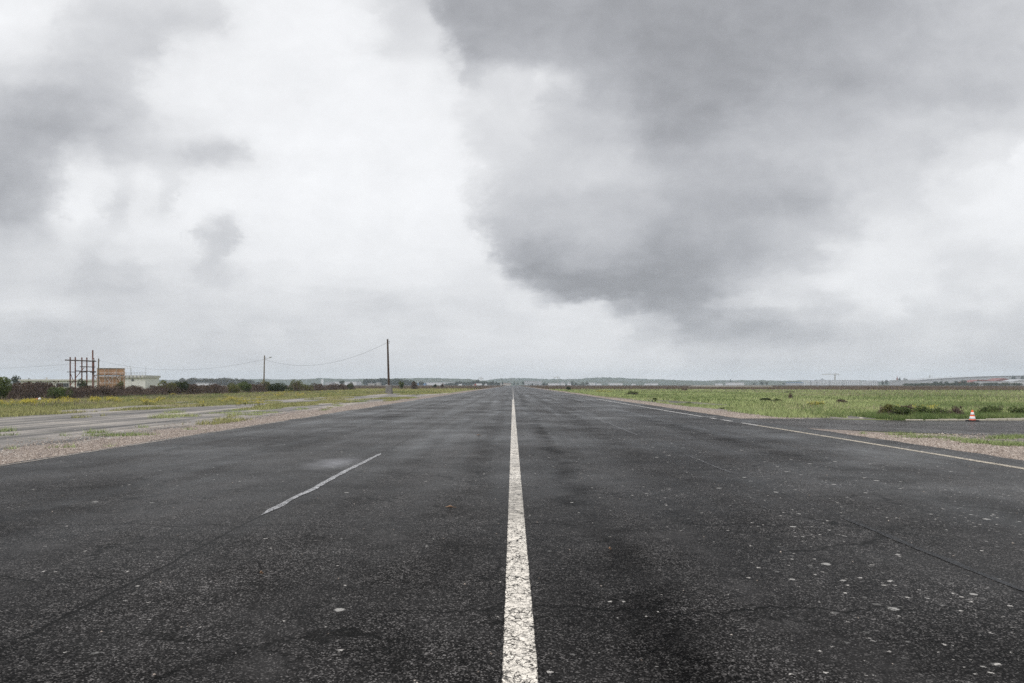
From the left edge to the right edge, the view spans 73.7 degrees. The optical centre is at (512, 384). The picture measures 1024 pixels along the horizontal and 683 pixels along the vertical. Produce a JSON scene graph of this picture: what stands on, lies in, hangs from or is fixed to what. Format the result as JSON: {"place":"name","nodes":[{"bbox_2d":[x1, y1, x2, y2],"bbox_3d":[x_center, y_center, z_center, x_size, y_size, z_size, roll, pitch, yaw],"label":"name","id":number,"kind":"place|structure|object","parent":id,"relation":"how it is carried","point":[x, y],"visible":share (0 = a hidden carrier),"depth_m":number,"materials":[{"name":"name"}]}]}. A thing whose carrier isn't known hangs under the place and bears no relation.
{"place":"outdoors","nodes":[
{"label":"outdoors","id":0,"kind":"place"},
{"bbox_2d":[0,394,437,454],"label":"apron","id":1,"kind":"object","parent":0,"point":[32,428],"visible":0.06,"depth_m":31.56,"materials":[{"name":"grey concrete"}]},
{"bbox_2d":[0,390,937,408],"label":"weed","id":2,"kind":"object","parent":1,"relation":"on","point":[33,401],"depth_m":57.43,"materials":[{"name":"plant"}]},
{"bbox_2d":[0,387,495,463],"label":"gravel shoulder","id":3,"kind":"object","parent":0,"point":[272,417],"visible":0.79,"depth_m":24.56},
{"bbox_2d":[334,381,360,384],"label":"warehouse","id":4,"kind":"structure","parent":0,"point":[349,382],"depth_m":1500.00,"materials":[{"name":"white metal"}]},
{"bbox_2d":[425,382,454,384],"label":"warehouse","id":5,"kind":"structure","parent":0,"point":[433,383],"depth_m":1600.00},
{"bbox_2d":[7,378,888,384],"bbox_3d":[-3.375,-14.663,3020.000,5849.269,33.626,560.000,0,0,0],"label":"hills","id":6,"kind":"structure","parent":0,"point":[424,380],"depth_m":2871.10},
{"bbox_2d":[0,386,1023,682],"bbox_3d":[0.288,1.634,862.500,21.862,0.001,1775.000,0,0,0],"label":"runway","id":7,"kind":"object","parent":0,"point":[144,562],"visible":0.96,"depth_m":6.66,"materials":[{"name":"grey asphalt"}]},
{"bbox_2d":[0,421,281,465],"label":"edge line","id":8,"kind":"object","parent":7,"relation":"on","point":[121,446],"visible":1,"depth_m":17.49,"materials":[{"name":"paint"}]},
{"bbox_2d":[262,453,380,514],"bbox_3d":[-3.147,1.630,12.425,0.157,0.001,7.750,0,0,0],"label":"line","id":9,"kind":"object","parent":7,"relation":"on","point":[317,486],"visible":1,"depth_m":10.95,"materials":[{"name":"white paint"}]},
{"bbox_2d":[502,400,538,682],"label":"line","id":10,"kind":"object","parent":7,"relation":"on","point":[519,665],"visible":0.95,"depth_m":5.28,"materials":[{"name":"white paint"}]},
{"bbox_2d":[52,435,1012,682],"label":"pebbles","id":11,"kind":"object","parent":7,"relation":"on","point":[496,533],"visible":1,"depth_m":6.90,"materials":[{"name":"stone"}]},
{"bbox_2d":[591,416,636,434],"bbox_3d":[4.057,1.630,29.000,0.147,0.001,14.000,0,0,0],"label":"joint seal","id":12,"kind":"object","parent":7,"relation":"on","point":[614,425],"visible":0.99,"depth_m":26.43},
{"bbox_2d":[599,399,703,416],"bbox_3d":[9.730,1.630,57.100,0.264,0.001,43.800,0,0,0],"label":"edge line","id":13,"kind":"object","parent":7,"relation":"on","point":[654,408],"visible":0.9,"depth_m":47.13,"materials":[{"name":"white paint"}]},
{"bbox_2d":[685,454,730,472],"bbox_3d":[4.050,1.630,14.400,0.067,0.001,3.600,0,0,0],"label":"joint seal","id":14,"kind":"object","parent":7,"relation":"on","point":[709,464],"visible":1,"depth_m":13.98,"materials":[{"name":"grey rubber"}]},
{"bbox_2d":[756,425,1023,468],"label":"edge line","id":15,"kind":"object","parent":7,"relation":"on","point":[905,449],"visible":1,"depth_m":16.96,"materials":[{"name":"paint"}]},
{"bbox_2d":[842,517,1023,590],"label":"joint seal","id":16,"kind":"object","parent":7,"relation":"on","point":[952,561],"visible":1,"depth_m":6.45,"materials":[{"name":"black rubber"}]},
{"bbox_2d":[0,0,1023,380],"label":"sky","id":17,"kind":"structure","parent":0,"point":[699,190],"materials":[{"name":"grey"}]},
{"bbox_2d":[485,377,696,381],"bbox_3d":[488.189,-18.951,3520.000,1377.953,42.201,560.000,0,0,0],"label":"hills","id":18,"kind":"structure","parent":0,"point":[583,379],"depth_m":3404.85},
{"bbox_2d":[608,383,622,384],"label":"warehouse","id":19,"kind":"structure","parent":0,"point":[615,383],"depth_m":1700.00,"materials":[{"name":"white metal"}]},
{"bbox_2d":[530,387,769,417],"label":"gravel shoulder","id":20,"kind":"object","parent":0,"point":[647,402],"visible":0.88,"depth_m":60.20},
{"bbox_2d":[285,385,1023,434],"bbox_3d":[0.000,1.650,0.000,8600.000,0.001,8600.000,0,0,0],"label":"ground","id":21,"kind":"structure","parent":0,"point":[740,397],"depth_m":77.11,"materials":[{"name":"green plant"}]},
{"bbox_2d":[0,375,13,399],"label":"bush","id":22,"kind":"object","parent":21,"relation":"on","point":[4,389],"visible":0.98,"depth_m":65.93,"materials":[{"name":"green plant"}]},
{"bbox_2d":[10,375,20,383],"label":"tree","id":23,"kind":"object","parent":21,"relation":"on","point":[14,379],"visible":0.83,"depth_m":329.27,"materials":[{"name":"green plant"}]},
{"bbox_2d":[1,380,45,399],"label":"bush","id":24,"kind":"object","parent":21,"relation":"on","point":[28,389],"visible":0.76,"depth_m":70.24,"materials":[{"name":"brown plant"}]},
{"bbox_2d":[35,380,63,398],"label":"bush","id":25,"kind":"object","parent":21,"relation":"on","point":[45,386],"visible":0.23,"depth_m":74.46,"materials":[{"name":"brown plant"}]},
{"bbox_2d":[18,377,96,387],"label":"building","id":26,"kind":"structure","parent":21,"relation":"on","point":[65,382],"depth_m":204.98,"materials":[{"name":"white"}]},
{"bbox_2d":[56,383,68,386],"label":"window","id":27,"kind":"structure","parent":26,"relation":"in","point":[64,384],"depth_m":204.99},
{"bbox_2d":[42,386,72,399],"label":"bush","id":28,"kind":"object","parent":21,"relation":"on","point":[55,392],"visible":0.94,"depth_m":71.77,"materials":[{"name":"green plant"}]},
{"bbox_2d":[57,386,82,398],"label":"bush","id":29,"kind":"object","parent":21,"relation":"on","point":[76,394],"visible":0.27,"depth_m":76.52,"materials":[{"name":"brown plant"}]},
{"bbox_2d":[65,350,95,387],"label":"timber frame","id":30,"kind":"object","parent":21,"relation":"on","point":[82,368],"visible":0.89,"depth_m":191.88,"materials":[{"name":"brown wood"}]},
{"bbox_2d":[78,378,87,387],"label":"bush","id":31,"kind":"object","parent":21,"relation":"on","point":[82,384],"visible":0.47,"depth_m":149.43,"materials":[{"name":"green plant"}]},
{"bbox_2d":[74,385,102,398],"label":"bush","id":32,"kind":"object","parent":21,"relation":"on","point":[90,390],"visible":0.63,"depth_m":79.80,"materials":[{"name":"brown plant"}]},
{"bbox_2d":[94,358,98,385],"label":"street lamp","id":33,"kind":"object","parent":21,"relation":"on","point":[98,371],"visible":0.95,"depth_m":182.87,"materials":[{"name":"metal"}]},
{"bbox_2d":[93,385,127,396],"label":"bush","id":34,"kind":"object","parent":21,"relation":"on","point":[107,391],"visible":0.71,"depth_m":84.49,"materials":[{"name":"brown plant"}]},
{"bbox_2d":[95,368,128,387],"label":"building","id":35,"kind":"structure","parent":21,"relation":"on","point":[111,377],"depth_m":185.95,"materials":[{"name":"metal"}]},
{"bbox_2d":[116,380,123,389],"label":"bush","id":36,"kind":"object","parent":21,"relation":"on","point":[120,383],"visible":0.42,"depth_m":149.88,"materials":[{"name":"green plant"}]},
{"bbox_2d":[121,385,152,395],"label":"bush","id":37,"kind":"object","parent":21,"relation":"on","point":[134,390],"visible":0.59,"depth_m":90.87,"materials":[{"name":"brown plant"}]},
{"bbox_2d":[125,366,160,389],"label":"block house","id":38,"kind":"structure","parent":21,"relation":"on","point":[144,381],"depth_m":203.00,"materials":[{"name":"concrete"}]},
{"bbox_2d":[145,385,168,394],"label":"bush","id":39,"kind":"object","parent":21,"relation":"on","point":[154,389],"visible":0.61,"depth_m":96.04,"materials":[{"name":"brown plant"}]},
{"bbox_2d":[158,380,181,394],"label":"bush","id":40,"kind":"object","parent":21,"relation":"on","point":[170,387],"visible":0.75,"depth_m":99.09,"materials":[{"name":"green plant"}]},
{"bbox_2d":[173,381,191,394],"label":"bush","id":41,"kind":"object","parent":21,"relation":"on","point":[183,386],"visible":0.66,"depth_m":102.59,"materials":[{"name":"green plant"}]},
{"bbox_2d":[181,384,202,394],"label":"bush","id":42,"kind":"object","parent":21,"relation":"on","point":[195,388],"visible":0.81,"depth_m":106.69,"materials":[{"name":"brown plant"}]},
{"bbox_2d":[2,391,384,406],"bbox_3d":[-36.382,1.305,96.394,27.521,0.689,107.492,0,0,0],"label":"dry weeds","id":43,"kind":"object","parent":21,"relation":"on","point":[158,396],"visible":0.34,"depth_m":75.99,"materials":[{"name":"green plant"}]},
{"bbox_2d":[196,383,215,385],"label":"hall","id":44,"kind":"structure","parent":21,"relation":"on","point":[198,384],"depth_m":800.00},
{"bbox_2d":[199,384,216,393],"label":"bush","id":45,"kind":"object","parent":21,"relation":"on","point":[206,390],"visible":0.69,"depth_m":112.03,"materials":[{"name":"brown plant"}]},
{"bbox_2d":[179,377,259,384],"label":"wood","id":46,"kind":"object","parent":21,"relation":"on","point":[219,381],"visible":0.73,"depth_m":1162.97,"materials":[{"name":"green plant"}]},
{"bbox_2d":[210,384,228,393],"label":"bush","id":47,"kind":"object","parent":21,"relation":"on","point":[221,389],"visible":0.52,"depth_m":116.16,"materials":[{"name":"brown plant"}]},
{"bbox_2d":[225,383,240,392],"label":"bush","id":48,"kind":"object","parent":21,"relation":"on","point":[233,388],"visible":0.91,"depth_m":120.59,"materials":[{"name":"green plant"}]},
{"bbox_2d":[0,388,477,424],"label":"verge grass","id":49,"kind":"structure","parent":21,"relation":"on","point":[17,411],"depth_m":60.37,"materials":[{"name":"green plant"}]},
{"bbox_2d":[236,381,251,392],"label":"bush","id":50,"kind":"object","parent":21,"relation":"on","point":[244,386],"visible":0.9,"depth_m":126.46,"materials":[{"name":"green plant"}]},
{"bbox_2d":[249,383,265,391],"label":"bush","id":51,"kind":"object","parent":21,"relation":"on","point":[257,388],"visible":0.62,"depth_m":133.32,"materials":[{"name":"brown plant"}]},
{"bbox_2d":[260,381,270,391],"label":"bush","id":52,"kind":"object","parent":21,"relation":"on","point":[266,385],"visible":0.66,"depth_m":144.76,"materials":[{"name":"green plant"}]},
{"bbox_2d":[263,355,270,381],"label":"street lamp","id":53,"kind":"object","parent":21,"relation":"on","point":[264,369],"visible":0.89,"depth_m":159.91,"materials":[{"name":"metal"}]},
{"bbox_2d":[268,382,293,391],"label":"bush","id":54,"kind":"object","parent":21,"relation":"on","point":[276,387],"visible":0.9,"depth_m":144.72,"materials":[{"name":"green plant"}]},
{"bbox_2d":[289,379,302,391],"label":"bush","id":55,"kind":"object","parent":21,"relation":"on","point":[296,386],"visible":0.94,"depth_m":159.17,"materials":[{"name":"green plant"}]},
{"bbox_2d":[300,384,315,390],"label":"bush","id":56,"kind":"object","parent":21,"relation":"on","point":[307,388],"visible":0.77,"depth_m":165.36,"materials":[{"name":"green plant"}]},
{"bbox_2d":[311,383,327,390],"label":"bush","id":57,"kind":"object","parent":21,"relation":"on","point":[318,387],"visible":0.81,"depth_m":176.25,"materials":[{"name":"brown plant"}]},
{"bbox_2d":[322,382,338,389],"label":"bush","id":58,"kind":"object","parent":21,"relation":"on","point":[332,386],"visible":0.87,"depth_m":187.95,"materials":[{"name":"brown plant"}]},
{"bbox_2d":[336,384,347,389],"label":"bush","id":59,"kind":"object","parent":21,"relation":"on","point":[341,387],"visible":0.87,"depth_m":199.40,"materials":[{"name":"brown plant"}]},
{"bbox_2d":[347,383,355,389],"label":"bush","id":60,"kind":"object","parent":21,"relation":"on","point":[350,386],"visible":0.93,"depth_m":211.32,"materials":[{"name":"green plant"}]},
{"bbox_2d":[385,338,392,393],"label":"utility pole","id":61,"kind":"object","parent":21,"relation":"on","point":[388,389],"visible":0.91,"depth_m":125.84,"materials":[{"name":"brown wood"}]},
{"bbox_2d":[362,378,423,384],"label":"wood","id":62,"kind":"object","parent":21,"relation":"on","point":[384,381],"visible":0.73,"depth_m":1305.03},
{"bbox_2d":[398,381,404,388],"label":"bush","id":63,"kind":"object","parent":21,"relation":"on","point":[401,384],"visible":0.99,"depth_m":229.81,"materials":[{"name":"green plant"}]},
{"bbox_2d":[410,380,417,388],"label":"bush","id":64,"kind":"object","parent":21,"relation":"on","point":[414,385],"visible":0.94,"depth_m":229.57,"materials":[{"name":"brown plant"}]},
{"bbox_2d":[444,381,499,384],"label":"wood","id":65,"kind":"object","parent":21,"relation":"on","point":[468,383],"visible":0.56,"depth_m":1430.44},
{"bbox_2d":[0,398,1023,464],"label":"gravel","id":66,"kind":"structure","parent":21,"relation":"on","point":[983,449],"depth_m":20.77,"materials":[{"name":"beige gravel"}]},
{"bbox_2d":[0,397,1023,449],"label":"grass","id":67,"kind":"structure","parent":21,"relation":"on","point":[969,440],"depth_m":22.11,"materials":[{"name":"plant"}]},
{"bbox_2d":[0,389,1023,400],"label":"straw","id":68,"kind":"object","parent":21,"relation":"on","point":[288,391],"visible":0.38,"depth_m":95.21,"materials":[{"name":"plant"}]},
{"bbox_2d":[10,385,1023,390],"bbox_3d":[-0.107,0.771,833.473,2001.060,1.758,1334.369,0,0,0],"label":"heath","id":69,"kind":"object","parent":21,"relation":"on","point":[874,387],"visible":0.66,"depth_m":346.36,"materials":[{"name":"plant"}]},
{"bbox_2d":[626,391,638,394],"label":"bush","id":70,"kind":"object","parent":21,"relation":"on","point":[633,392],"visible":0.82,"depth_m":109.72,"materials":[{"name":"green plant"}]},
{"bbox_2d":[876,404,894,414],"bbox_3d":[18.669,1.299,34.002,1.099,0.817,0.926,0,0,0],"label":"bush","id":71,"kind":"object","parent":21,"relation":"on","point":[886,407],"visible":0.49,"depth_m":33.79,"materials":[{"name":"green plant"}]},
{"bbox_2d":[888,406,911,415],"bbox_3d":[18.634,1.357,33.031,1.302,0.705,1.073,0,0,0],"label":"bush","id":72,"kind":"object","parent":21,"relation":"on","point":[896,410],"visible":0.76,"depth_m":32.75,"materials":[{"name":"green plant"}]},
{"bbox_2d":[784,405,1023,419],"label":"verge grass","id":73,"kind":"structure","parent":21,"relation":"on","point":[926,415],"depth_m":32.70,"materials":[{"name":"green plant"}]},
{"bbox_2d":[889,380,919,385],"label":"warehouse","id":74,"kind":"structure","parent":21,"relation":"on","point":[896,382],"depth_m":1300.00,"materials":[{"name":"white metal"}]},
{"bbox_2d":[910,405,933,413],"bbox_3d":[20.183,1.340,33.602,1.289,0.743,1.006,0,0,0],"label":"bush","id":75,"kind":"object","parent":21,"relation":"on","point":[924,409],"visible":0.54,"depth_m":33.58,"materials":[{"name":"green plant"}]},
{"bbox_2d":[931,407,954,414],"bbox_3d":[21.021,1.399,33.400,1.478,0.619,1.194,0,0,0],"label":"bush","id":76,"kind":"object","parent":21,"relation":"on","point":[941,411],"visible":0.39,"depth_m":33.34,"materials":[{"name":"green plant"}]},
{"bbox_2d":[870,376,1023,382],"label":"hill","id":77,"kind":"structure","parent":21,"relation":"on","point":[942,379],"depth_m":1500.00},
{"bbox_2d":[950,406,963,414],"bbox_3d":[22.334,1.366,34.417,0.797,0.683,0.774,0,0,-27],"label":"bush","id":78,"kind":"object","parent":21,"relation":"on","point":[958,411],"visible":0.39,"depth_m":34.32,"materials":[{"name":"brown plant"}]},
{"bbox_2d":[903,382,1022,385],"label":"wood","id":79,"kind":"object","parent":21,"relation":"on","point":[965,384],"visible":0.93,"depth_m":847.05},
{"bbox_2d":[958,380,987,382],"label":"shed","id":80,"kind":"structure","parent":21,"relation":"on","point":[968,381],"depth_m":953.62,"materials":[{"name":"white metal"}]},
{"bbox_2d":[973,381,1008,385],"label":"shed","id":81,"kind":"structure","parent":21,"relation":"on","point":[980,382],"depth_m":880.00,"materials":[{"name":"white metal"}]},
{"bbox_2d":[977,405,1006,412],"bbox_3d":[24.749,1.379,35.220,1.445,0.666,1.260,0,0,0],"label":"bush","id":82,"kind":"object","parent":21,"relation":"on","point":[995,408],"visible":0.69,"depth_m":35.13,"materials":[{"name":"green plant"}]},
{"bbox_2d":[988,378,1008,380],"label":"shed","id":83,"kind":"structure","parent":21,"relation":"on","point":[997,379],"depth_m":1053.51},
{"bbox_2d":[1004,379,1023,385],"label":"shed","id":84,"kind":"structure","parent":21,"relation":"on","point":[1016,381],"depth_m":900.00,"materials":[{"name":"white metal"}]},
{"bbox_2d":[1007,418,1022,419],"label":"kerb stone","id":85,"kind":"object","parent":21,"relation":"on","point":[1014,418],"visible":0.56,"depth_m":31.67,"materials":[{"name":"concrete"}]},
{"bbox_2d":[1007,405,1023,412],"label":"bush","id":86,"kind":"object","parent":21,"relation":"on","point":[1017,410],"visible":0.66,"depth_m":35.48,"materials":[{"name":"green plant"}]},
{"bbox_2d":[691,385,771,386],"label":"track","id":87,"kind":"structure","parent":0,"point":[732,386],"depth_m":670.27,"materials":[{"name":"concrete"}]},
{"bbox_2d":[725,382,743,384],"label":"warehouse","id":88,"kind":"structure","parent":0,"point":[734,383],"depth_m":1700.00,"materials":[{"name":"white metal"}]},
{"bbox_2d":[609,397,875,418],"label":"old tarmac","id":89,"kind":"structure","parent":0,"point":[849,417],"depth_m":36.71,"materials":[{"name":"grey asphalt"}]},
{"bbox_2d":[549,388,1023,419],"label":"meadow grass","id":90,"kind":"structure","parent":0,"point":[778,412],"depth_m":69.63,"materials":[{"name":"green plant"}]},
{"bbox_2d":[786,382,803,384],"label":"warehouse","id":91,"kind":"structure","parent":0,"point":[794,383],"depth_m":1700.00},
{"bbox_2d":[801,380,809,384],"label":"apartment block","id":92,"kind":"structure","parent":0,"point":[806,382],"depth_m":1800.00,"materials":[{"name":"grey concrete"}]},
{"bbox_2d":[810,380,816,384],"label":"apartment block","id":93,"kind":"structure","parent":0,"point":[813,382],"depth_m":1800.00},
{"bbox_2d":[817,380,828,384],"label":"apartment block","id":94,"kind":"structure","parent":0,"point":[822,382],"depth_m":1800.00,"materials":[{"name":"grey concrete"}]},
{"bbox_2d":[829,380,841,384],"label":"apartment block","id":95,"kind":"structure","parent":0,"point":[835,382],"depth_m":1800.00,"materials":[{"name":"white"}]},
{"bbox_2d":[842,380,860,384],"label":"apartment block","id":96,"kind":"structure","parent":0,"point":[851,382],"depth_m":1800.00,"materials":[{"name":"white"}]},
{"bbox_2d":[861,381,877,384],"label":"apartment block","id":97,"kind":"structure","parent":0,"point":[868,383],"depth_m":1800.00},
{"bbox_2d":[740,418,1023,434],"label":"taxiway","id":98,"kind":"structure","parent":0,"point":[998,427],"depth_m":27.54,"materials":[{"name":"grey asphalt"}]},
{"bbox_2d":[965,410,979,420],"bbox_3d":[20.717,1.385,30.773,0.430,0.506,0.430,0,0,0],"label":"traffic cone","id":99,"kind":"object","parent":98,"relation":"on","point":[972,417],"visible":1,"depth_m":30.70,"materials":[{"name":"plastic"}]},
{"bbox_2d":[809,428,1023,459],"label":"gravel shoulder","id":100,"kind":"object","parent":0,"point":[844,431],"visible":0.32,"depth_m":20.51},
{"bbox_2d":[930,435,1023,446],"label":"grass","id":101,"kind":"structure","parent":0,"point":[977,436],"depth_m":21.36,"materials":[{"name":"plant"}]}
]}

